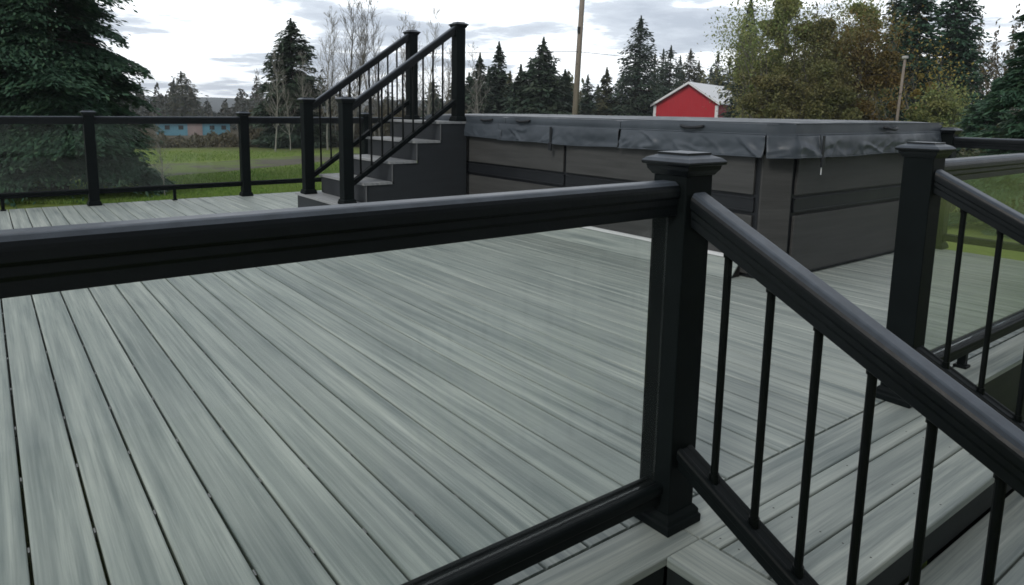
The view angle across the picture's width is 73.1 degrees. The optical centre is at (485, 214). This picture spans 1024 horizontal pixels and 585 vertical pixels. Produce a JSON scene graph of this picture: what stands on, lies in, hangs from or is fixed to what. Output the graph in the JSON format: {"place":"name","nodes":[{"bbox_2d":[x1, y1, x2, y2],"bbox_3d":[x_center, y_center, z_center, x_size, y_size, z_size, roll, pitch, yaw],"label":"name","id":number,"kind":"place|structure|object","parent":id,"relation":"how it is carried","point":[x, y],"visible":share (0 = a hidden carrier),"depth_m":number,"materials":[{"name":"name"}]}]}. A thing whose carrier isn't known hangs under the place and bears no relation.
{"place":"outdoors","nodes":[
{"label":"outdoors","id":0,"kind":"place"},
{"bbox_2d":[0,149,338,204],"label":"grass","id":1,"kind":"structure","parent":0,"point":[133,196],"depth_m":15.04,"materials":[{"name":"green plant"}]},
{"bbox_2d":[70,153,359,179],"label":"gravel road","id":2,"kind":"structure","parent":0,"point":[194,168],"depth_m":21.22,"materials":[{"name":"grey gravel"}]},
{"bbox_2d":[0,116,1023,584],"bbox_3d":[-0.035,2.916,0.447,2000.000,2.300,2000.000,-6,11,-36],"label":"ground","id":3,"kind":"structure","parent":0,"point":[972,230],"depth_m":20.29,"materials":[{"name":"green plant"}]},
{"bbox_2d":[0,74,73,192],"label":"conifer tree","id":4,"kind":"object","parent":3,"relation":"on","point":[40,187],"visible":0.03,"depth_m":13.94,"materials":[{"name":"green plant"}]},
{"bbox_2d":[0,0,176,208],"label":"conifer tree","id":5,"kind":"object","parent":3,"relation":"on","point":[56,59],"visible":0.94,"depth_m":12.76,"materials":[{"name":"green plant"}]},
{"bbox_2d":[148,113,176,195],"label":"bare tree","id":6,"kind":"object","parent":3,"relation":"on","point":[161,160],"visible":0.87,"depth_m":13.53,"materials":[{"name":"plant"}]},
{"bbox_2d":[160,71,205,115],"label":"conifer tree","id":7,"kind":"object","parent":3,"relation":"on","point":[181,87],"visible":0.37,"depth_m":107.97,"materials":[{"name":"green plant"}]},
{"bbox_2d":[156,124,229,135],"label":"blue shed","id":8,"kind":"structure","parent":3,"relation":"on","point":[183,129],"depth_m":76.69,"materials":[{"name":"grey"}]},
{"bbox_2d":[187,124,202,134],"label":"door","id":9,"kind":"structure","parent":8,"relation":"in","point":[197,128],"depth_m":76.80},
{"bbox_2d":[252,69,267,129],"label":"bare tree","id":10,"kind":"object","parent":3,"relation":"on","point":[258,79],"visible":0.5,"depth_m":31.92,"materials":[{"name":"grey plant"}]},
{"bbox_2d":[255,43,286,150],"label":"bare tree","id":11,"kind":"object","parent":3,"relation":"on","point":[277,91],"visible":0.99,"depth_m":27.26,"materials":[{"name":"grey plant"}]},
{"bbox_2d":[136,129,430,147],"bbox_3d":[-8.813,-4.018,35.775,20.089,1.256,10.074,-1,9,-14],"label":"brush","id":12,"kind":"object","parent":3,"relation":"on","point":[213,138],"visible":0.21,"depth_m":31.52,"materials":[{"name":"plant"}]},
{"bbox_2d":[117,67,450,130],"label":"distant woods","id":13,"kind":"object","parent":3,"relation":"on","point":[225,110],"visible":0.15,"depth_m":101.31,"materials":[{"name":"green plant"}]},
{"bbox_2d":[273,72,298,149],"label":"bare tree","id":14,"kind":"object","parent":3,"relation":"on","point":[286,102],"visible":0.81,"depth_m":28.72,"materials":[{"name":"grey plant"}]},
{"bbox_2d":[249,18,338,148],"bbox_3d":[-8.884,-5.669,31.403,5.383,6.431,4.924,2,9,7],"label":"conifer tree","id":15,"kind":"object","parent":3,"relation":"on","point":[288,48],"visible":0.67,"depth_m":30.66,"materials":[{"name":"green plant"}]},
{"bbox_2d":[294,51,318,111],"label":"bare tree","id":16,"kind":"object","parent":3,"relation":"on","point":[302,84],"visible":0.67,"depth_m":28.07,"materials":[{"name":"grey plant"}]},
{"bbox_2d":[308,6,347,149],"bbox_3d":[-6.569,-5.820,29.352,1.655,6.056,2.121,6,10,31],"label":"bare tree","id":17,"kind":"object","parent":3,"relation":"on","point":[328,72],"visible":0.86,"depth_m":29.26,"materials":[{"name":"grey plant"}]},
{"bbox_2d":[314,16,354,146],"bbox_3d":[-7.178,-6.300,32.629,1.640,6.114,2.062,6,10,33],"label":"bare tree","id":18,"kind":"object","parent":3,"relation":"on","point":[332,79],"visible":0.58,"depth_m":32.68,"materials":[{"name":"grey plant"}]},
{"bbox_2d":[322,0,379,140],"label":"bare tree","id":19,"kind":"object","parent":3,"relation":"on","point":[364,41],"visible":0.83,"depth_m":26.84,"materials":[{"name":"grey plant"}]},
{"bbox_2d":[249,100,467,146],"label":"undergrowth","id":20,"kind":"object","parent":3,"relation":"on","point":[254,131],"visible":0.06,"depth_m":34.48,"materials":[{"name":"plant"}]},
{"bbox_2d":[345,21,379,116],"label":"bare tree","id":21,"kind":"object","parent":3,"relation":"on","point":[362,76],"visible":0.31,"depth_m":31.99,"materials":[{"name":"grey plant"}]},
{"bbox_2d":[346,0,401,135],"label":"bare tree","id":22,"kind":"object","parent":3,"relation":"on","point":[375,76],"visible":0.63,"depth_m":28.81,"materials":[{"name":"grey plant"}]},
{"bbox_2d":[394,10,426,108],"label":"bare tree","id":23,"kind":"object","parent":3,"relation":"on","point":[404,52],"visible":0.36,"depth_m":32.72,"materials":[{"name":"grey wood"}]},
{"bbox_2d":[391,23,430,116],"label":"bare tree","id":24,"kind":"object","parent":3,"relation":"on","point":[396,38],"visible":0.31,"depth_m":33.85,"materials":[{"name":"grey plant"}]},
{"bbox_2d":[418,5,446,115],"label":"bare tree","id":25,"kind":"object","parent":3,"relation":"on","point":[429,93],"visible":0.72,"depth_m":32.30,"materials":[{"name":"grey wood"}]},
{"bbox_2d":[420,80,444,116],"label":"conifer tree","id":26,"kind":"object","parent":3,"relation":"on","point":[437,105],"visible":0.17,"depth_m":60.61,"materials":[{"name":"green plant"}]},
{"bbox_2d":[429,40,451,113],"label":"bare tree","id":27,"kind":"object","parent":3,"relation":"on","point":[449,68],"visible":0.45,"depth_m":30.29,"materials":[{"name":"grey plant"}]},
{"bbox_2d":[465,72,475,112],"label":"conifer tree","id":28,"kind":"object","parent":3,"relation":"on","point":[467,88],"visible":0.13,"depth_m":50.92,"materials":[{"name":"green plant"}]},
{"bbox_2d":[466,42,487,113],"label":"bare tree","id":29,"kind":"object","parent":3,"relation":"on","point":[476,97],"visible":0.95,"depth_m":35.72,"materials":[{"name":"grey plant"}]},
{"bbox_2d":[465,53,496,113],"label":"conifer tree","id":30,"kind":"object","parent":3,"relation":"on","point":[489,106],"visible":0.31,"depth_m":44.94,"materials":[{"name":"green plant"}]},
{"bbox_2d":[483,66,491,99],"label":"conifer tree","id":31,"kind":"object","parent":3,"relation":"on","point":[488,71],"visible":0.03,"depth_m":54.82,"materials":[{"name":"green plant"}]},
{"bbox_2d":[485,41,511,113],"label":"conifer tree","id":32,"kind":"object","parent":3,"relation":"on","point":[497,85],"visible":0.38,"depth_m":46.79,"materials":[{"name":"green plant"}]},
{"bbox_2d":[503,71,515,100],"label":"conifer tree","id":33,"kind":"object","parent":3,"relation":"on","point":[509,81],"visible":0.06,"depth_m":52.87,"materials":[{"name":"green plant"}]},
{"bbox_2d":[500,64,531,113],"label":"conifer tree","id":34,"kind":"object","parent":3,"relation":"on","point":[517,83],"visible":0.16,"depth_m":43.96,"materials":[{"name":"green plant"}]},
{"bbox_2d":[9,213,1023,584],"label":"deck skirt","id":35,"kind":"object","parent":3,"relation":"on","point":[1003,389],"visible":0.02,"depth_m":3.08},
{"bbox_2d":[0,190,1023,584],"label":"deck","id":36,"kind":"structure","parent":35,"relation":"on","point":[392,418],"depth_m":2.59,"materials":[{"name":"grey wood"}]},
{"bbox_2d":[0,116,88,210],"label":"glass railing","id":37,"kind":"object","parent":36,"relation":"on","point":[41,120],"visible":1,"depth_m":7.24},
{"bbox_2d":[79,110,101,205],"bbox_3d":[-4.319,-0.623,7.550,0.150,1.040,0.150,-6,11,-36],"label":"railing post","id":38,"kind":"object","parent":36,"relation":"on","point":[91,159],"visible":1,"depth_m":7.51,"materials":[{"name":"black metal"}]},
{"bbox_2d":[94,116,241,199],"bbox_3d":[-3.647,-0.657,8.037,1.555,0.974,0.071,-6,11,-36],"label":"glass railing","id":39,"kind":"object","parent":36,"relation":"on","point":[159,120],"visible":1,"depth_m":7.96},
{"bbox_2d":[235,111,253,196],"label":"railing post","id":40,"kind":"object","parent":36,"relation":"on","point":[244,153],"visible":1,"depth_m":8.47,"materials":[{"name":"black metal"}]},
{"bbox_2d":[249,117,362,185],"bbox_3d":[-2.306,-0.788,8.999,1.545,0.974,0.071,-6,11,-36],"label":"glass railing","id":41,"kind":"object","parent":36,"relation":"on","point":[278,120],"visible":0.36,"depth_m":8.77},
{"bbox_2d":[0,180,679,584],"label":"glass railing","id":42,"kind":"object","parent":36,"relation":"on","point":[54,258],"visible":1,"depth_m":1.21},
{"bbox_2d":[361,112,372,153],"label":"railing post","id":43,"kind":"object","parent":36,"relation":"on","point":[364,128],"visible":0.42,"depth_m":9.39,"materials":[{"name":"black metal"}]},
{"bbox_2d":[295,119,466,206],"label":"spa stairs","id":44,"kind":"structure","parent":36,"relation":"on","point":[422,166],"depth_m":6.99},
{"bbox_2d":[297,97,316,193],"bbox_3d":[-1.857,-0.721,7.195,0.150,1.000,0.150,-6,11,-36],"label":"railing post","id":45,"kind":"object","parent":44,"relation":"on","point":[307,144],"visible":1,"depth_m":7.16,"materials":[{"name":"black metal"}]},
{"bbox_2d":[335,96,356,203],"bbox_3d":[-1.300,-0.598,6.435,0.150,1.000,0.150,-6,11,-36],"label":"railing post","id":46,"kind":"object","parent":44,"relation":"on","point":[346,146],"visible":0.91,"depth_m":6.39,"materials":[{"name":"black metal"}]},
{"bbox_2d":[313,34,408,176],"bbox_3d":[-1.345,-1.212,7.490,1.145,1.564,0.071,-6,11,-36],"label":"stair railing","id":47,"kind":"object","parent":44,"relation":"on","point":[358,72],"visible":0.81,"depth_m":7.46,"materials":[{"name":"black metal"}]},
{"bbox_2d":[353,26,455,185],"bbox_3d":[-0.788,-1.089,6.731,1.145,1.564,0.071,-6,11,-36],"label":"stair railing","id":48,"kind":"object","parent":44,"relation":"on","point":[395,73],"visible":0.91,"depth_m":6.70,"materials":[{"name":"black metal"}]},
{"bbox_2d":[402,30,420,119],"bbox_3d":[-0.835,-1.581,7.805,0.150,0.990,0.150,-6,11,-36],"label":"railing post","id":49,"kind":"object","parent":44,"relation":"on","point":[411,44],"visible":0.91,"depth_m":7.77,"materials":[{"name":"black metal"}]},
{"bbox_2d":[449,22,468,120],"bbox_3d":[-0.278,-1.458,7.045,0.150,0.990,0.150,-6,11,-36],"label":"railing post","id":50,"kind":"object","parent":44,"relation":"on","point":[458,77],"visible":0.98,"depth_m":7.01,"materials":[{"name":"black metal"}]},
{"bbox_2d":[372,117,424,122],"bbox_3d":[-0.772,-0.939,10.101,2.035,0.974,0.071,-6,11,-36],"label":"glass railing","id":51,"kind":"object","parent":36,"relation":"on","point":[374,119],"visible":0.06,"depth_m":9.50,"materials":[{"name":"clear glass"}]},
{"bbox_2d":[535,226,738,277],"bbox_3d":[1.065,0.218,5.454,0.119,0.139,2.085,-6,11,-36],"label":"kick board","id":52,"kind":"object","parent":36,"relation":"on","point":[622,243],"visible":0.44,"depth_m":5.46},
{"bbox_2d":[440,129,903,277],"bbox_3d":[1.517,-0.363,6.765,2.225,0.896,4.239,-6,11,-36],"label":"swim spa","id":53,"kind":"object","parent":36,"relation":"on","point":[836,212],"visible":0.44,"depth_m":5.07,"materials":[{"name":"grey plastic"}]},
{"bbox_2d":[425,114,942,174],"bbox_3d":[1.516,-0.778,6.675,2.352,0.352,4.385,-6,11,-36],"label":"spa cover","id":54,"kind":"object","parent":53,"relation":"on","point":[798,138],"visible":0.84,"depth_m":5.03,"materials":[{"name":"grey leather"}]},
{"bbox_2d":[634,150,727,537],"bbox_3d":[0.496,0.335,1.815,0.150,1.000,0.150,-6,11,-36],"label":"railing post","id":55,"kind":"object","parent":36,"relation":"on","point":[678,270],"visible":0.91,"depth_m":1.78,"materials":[{"name":"black metal"}]},
{"bbox_2d":[876,141,956,408],"bbox_3d":[1.622,0.225,2.623,0.150,1.000,0.150,-6,11,-36],"label":"railing post","id":56,"kind":"object","parent":36,"relation":"on","point":[915,246],"visible":0.7,"depth_m":2.57,"materials":[{"name":"black metal"}]},
{"bbox_2d":[935,127,962,249],"bbox_3d":[3.778,-0.221,5.700,0.150,1.000,0.150,-6,11,-36],"label":"railing post","id":57,"kind":"object","parent":36,"relation":"on","point":[949,135],"visible":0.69,"depth_m":5.67,"materials":[{"name":"black metal"}]},
{"bbox_2d":[930,153,1023,368],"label":"glass railing","id":58,"kind":"object","parent":36,"relation":"on","point":[962,169],"visible":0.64,"depth_m":2.97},
{"bbox_2d":[943,137,1023,251],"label":"glass railing","id":59,"kind":"object","parent":36,"relation":"on","point":[990,143],"visible":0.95,"depth_m":5.42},
{"bbox_2d":[505,37,572,114],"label":"conifer tree","id":60,"kind":"object","parent":3,"relation":"on","point":[543,89],"visible":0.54,"depth_m":42.62,"materials":[{"name":"green plant"}]},
{"bbox_2d":[558,69,580,113],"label":"conifer tree","id":61,"kind":"object","parent":3,"relation":"on","point":[569,98],"visible":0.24,"depth_m":45.71,"materials":[{"name":"green plant"}]},
{"bbox_2d":[567,79,580,114],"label":"conifer tree","id":62,"kind":"object","parent":3,"relation":"on","point":[572,86],"visible":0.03,"depth_m":55.61,"materials":[{"name":"green plant"}]},
{"bbox_2d":[572,0,584,114],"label":"utility pole","id":63,"kind":"object","parent":3,"relation":"on","point":[578,61],"visible":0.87,"depth_m":29.02,"materials":[{"name":"brown wood"}]},
{"bbox_2d":[430,51,575,53],"bbox_3d":[0.346,-8.019,34.131,0.621,0.637,12.503,-6,11,-36],"label":"power line","id":64,"kind":"object","parent":63,"relation":"attached to","point":[538,51],"visible":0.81,"depth_m":31.13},
{"bbox_2d":[583,52,719,69],"bbox_3d":[11.223,-8.100,37.528,1.213,0.291,22.606,9,12,43],"label":"power line","id":65,"kind":"object","parent":63,"relation":"attached to","point":[645,59],"visible":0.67,"depth_m":34.92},
{"bbox_2d":[578,74,597,114],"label":"conifer tree","id":66,"kind":"object","parent":3,"relation":"on","point":[588,97],"visible":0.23,"depth_m":58.36,"materials":[{"name":"green plant"}]},
{"bbox_2d":[591,84,603,112],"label":"conifer tree","id":67,"kind":"object","parent":3,"relation":"on","point":[594,93],"visible":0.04,"depth_m":67.97,"materials":[{"name":"green plant"}]},
{"bbox_2d":[592,67,619,115],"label":"conifer tree","id":68,"kind":"object","parent":3,"relation":"on","point":[602,104],"visible":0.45,"depth_m":61.87,"materials":[{"name":"green plant"}]},
{"bbox_2d":[484,59,733,114],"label":"roadside woods","id":69,"kind":"object","parent":3,"relation":"on","point":[700,72],"depth_m":76.69,"materials":[{"name":"green plant"}]},
{"bbox_2d":[613,70,628,102],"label":"conifer tree","id":70,"kind":"object","parent":3,"relation":"on","point":[620,86],"visible":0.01,"depth_m":69.38,"materials":[{"name":"green plant"}]},
{"bbox_2d":[605,16,666,115],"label":"conifer tree","id":71,"kind":"object","parent":3,"relation":"on","point":[644,97],"visible":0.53,"depth_m":60.78,"materials":[{"name":"green plant"}]},
{"bbox_2d":[648,53,661,91],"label":"conifer tree","id":72,"kind":"object","parent":3,"relation":"on","point":[655,72],"visible":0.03,"depth_m":76.02,"materials":[{"name":"green plant"}]},
{"bbox_2d":[657,48,670,97],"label":"conifer tree","id":73,"kind":"object","parent":3,"relation":"on","point":[663,57],"visible":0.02,"depth_m":79.61,"materials":[{"name":"green plant"}]},
{"bbox_2d":[652,45,683,98],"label":"conifer tree","id":74,"kind":"object","parent":3,"relation":"on","point":[667,84],"visible":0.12,"depth_m":69.89,"materials":[{"name":"green plant"}]},
{"bbox_2d":[672,55,686,83],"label":"conifer tree","id":75,"kind":"object","parent":3,"relation":"on","point":[679,61],"visible":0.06,"depth_m":81.10,"materials":[{"name":"green plant"}]},
{"bbox_2d":[672,49,703,89],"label":"conifer tree","id":76,"kind":"object","parent":3,"relation":"on","point":[690,71],"visible":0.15,"depth_m":75.08,"materials":[{"name":"green plant"}]},
{"bbox_2d":[690,60,704,81],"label":"conifer tree","id":77,"kind":"object","parent":3,"relation":"on","point":[698,69],"visible":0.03,"depth_m":84.31,"materials":[{"name":"green plant"}]},
{"bbox_2d":[698,69,726,84],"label":"leafy tree","id":78,"kind":"object","parent":3,"relation":"on","point":[709,78],"visible":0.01,"depth_m":72.11,"materials":[{"name":"green plant"}]},
{"bbox_2d":[706,52,727,85],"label":"conifer tree","id":79,"kind":"object","parent":3,"relation":"on","point":[716,63],"visible":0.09,"depth_m":78.08,"materials":[{"name":"green plant"}]},
{"bbox_2d":[721,60,733,89],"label":"conifer tree","id":80,"kind":"object","parent":3,"relation":"on","point":[729,62],"visible":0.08,"depth_m":77.74,"materials":[{"name":"green plant"}]},
{"bbox_2d":[718,0,762,117],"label":"conifer tree","id":81,"kind":"object","parent":3,"relation":"on","point":[728,115],"visible":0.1,"depth_m":47.65,"materials":[{"name":"green plant"}]},
{"bbox_2d":[702,51,817,118],"bbox_3d":[12.011,-4.603,28.451,5.722,4.449,3.833,0,9,-1],"label":"leafy tree","id":82,"kind":"object","parent":3,"relation":"on","point":[777,104],"visible":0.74,"depth_m":27.95,"materials":[{"name":"green plant"}]},
{"bbox_2d":[697,4,836,117],"bbox_3d":[13.802,-7.052,32.956,5.863,8.214,7.842,-6,11,-36],"label":"leafy tree","id":83,"kind":"object","parent":3,"relation":"on","point":[736,74],"visible":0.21,"depth_m":33.33,"materials":[{"name":"green plant"}]},
{"bbox_2d":[711,0,840,117],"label":"leafy tree","id":84,"kind":"object","parent":3,"relation":"on","point":[782,13],"visible":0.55,"depth_m":29.76,"materials":[{"name":"green plant"}]},
{"bbox_2d":[766,1,902,118],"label":"leafy tree","id":85,"kind":"object","parent":3,"relation":"on","point":[819,24],"visible":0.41,"depth_m":28.34,"materials":[{"name":"green plant"}]},
{"bbox_2d":[756,0,916,118],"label":"leafy tree","id":86,"kind":"object","parent":3,"relation":"on","point":[853,6],"visible":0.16,"depth_m":30.78,"materials":[{"name":"green plant"}]},
{"bbox_2d":[778,39,902,120],"bbox_3d":[13.583,-4.798,27.553,4.345,5.763,4.336,-6,11,-36],"label":"leafy tree","id":87,"kind":"object","parent":3,"relation":"on","point":[830,97],"visible":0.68,"depth_m":26.77,"materials":[{"name":"green plant"}]},
{"bbox_2d":[667,415,1023,584],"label":"deck steps","id":88,"kind":"structure","parent":3,"relation":"on","point":[961,493],"depth_m":1.94,"materials":[{"name":"grey wood"}]},
{"bbox_2d":[677,192,1023,584],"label":"stair railing","id":89,"kind":"object","parent":88,"relation":"on","point":[980,430],"visible":1,"depth_m":1.46,"materials":[{"name":"black metal"}]},
{"bbox_2d":[916,169,1023,431],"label":"stair railing","id":90,"kind":"object","parent":88,"relation":"on","point":[1002,219],"visible":0.93,"depth_m":2.43,"materials":[{"name":"black metal"}]},
{"bbox_2d":[797,0,934,120],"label":"leafy tree","id":91,"kind":"object","parent":3,"relation":"on","point":[890,78],"visible":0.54,"depth_m":27.14,"materials":[{"name":"green plant"}]},
{"bbox_2d":[863,0,906,117],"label":"conifer tree","id":92,"kind":"object","parent":3,"relation":"on","point":[899,2],"visible":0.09,"depth_m":38.59,"materials":[{"name":"green plant"}]},
{"bbox_2d":[758,1,1023,122],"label":"woods","id":93,"kind":"object","parent":3,"relation":"on","point":[994,62],"visible":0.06,"depth_m":38.58,"materials":[{"name":"green plant"}]},
{"bbox_2d":[895,56,908,120],"bbox_3d":[15.310,-3.793,25.569,0.251,4.122,0.224,-6,11,-36],"label":"utility pole","id":94,"kind":"object","parent":3,"relation":"on","point":[901,88],"visible":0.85,"depth_m":25.41,"materials":[{"name":"brown wood"}]},
{"bbox_2d":[878,0,951,121],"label":"conifer tree","id":95,"kind":"object","parent":3,"relation":"on","point":[924,25],"visible":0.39,"depth_m":32.91,"materials":[{"name":"green plant"}]},
{"bbox_2d":[864,35,993,117],"bbox_3d":[19.589,-5.424,31.569,5.200,5.692,5.454,-6,11,-36],"label":"leafy tree","id":96,"kind":"object","parent":3,"relation":"on","point":[915,92],"visible":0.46,"depth_m":31.68,"materials":[{"name":"green plant"}]},
{"bbox_2d":[894,66,985,135],"bbox_3d":[18.718,-4.116,28.287,3.835,3.840,3.165,-1,9,-8],"label":"leafy tree","id":97,"kind":"object","parent":3,"relation":"on","point":[941,109],"visible":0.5,"depth_m":27.90,"materials":[{"name":"green plant"}]},
{"bbox_2d":[923,0,992,154],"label":"conifer tree","id":98,"kind":"object","parent":3,"relation":"on","point":[962,34],"visible":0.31,"depth_m":33.58,"materials":[{"name":"green plant"}]},
{"bbox_2d":[953,93,1014,157],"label":"conifer tree","id":99,"kind":"object","parent":3,"relation":"on","point":[976,121],"visible":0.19,"depth_m":19.12,"materials":[{"name":"green plant"}]},
{"bbox_2d":[947,14,1023,238],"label":"conifer tree","id":100,"kind":"object","parent":3,"relation":"on","point":[1007,89],"visible":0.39,"depth_m":10.50,"materials":[{"name":"green plant"}]},
{"bbox_2d":[949,123,1021,213],"bbox_3d":[14.013,-1.471,16.870,6.784,1.925,16.151,8,11,40],"label":"shrubbery","id":101,"kind":"object","parent":3,"relation":"on","point":[974,153],"visible":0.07,"depth_m":13.66,"materials":[{"name":"green plant"}]},
{"bbox_2d":[95,0,1023,101],"label":"sky","id":102,"kind":"structure","parent":0,"point":[219,45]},
{"bbox_2d":[131,96,1021,114],"bbox_3d":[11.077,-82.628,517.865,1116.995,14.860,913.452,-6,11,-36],"label":"hills","id":103,"kind":"structure","parent":0,"point":[215,103],"depth_m":552.70,"materials":[{"name":"green plant"}]},
{"bbox_2d":[650,81,733,117],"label":"red barn","id":104,"kind":"structure","parent":0,"point":[686,100],"depth_m":58.09,"materials":[{"name":"red wood"}]}
]}

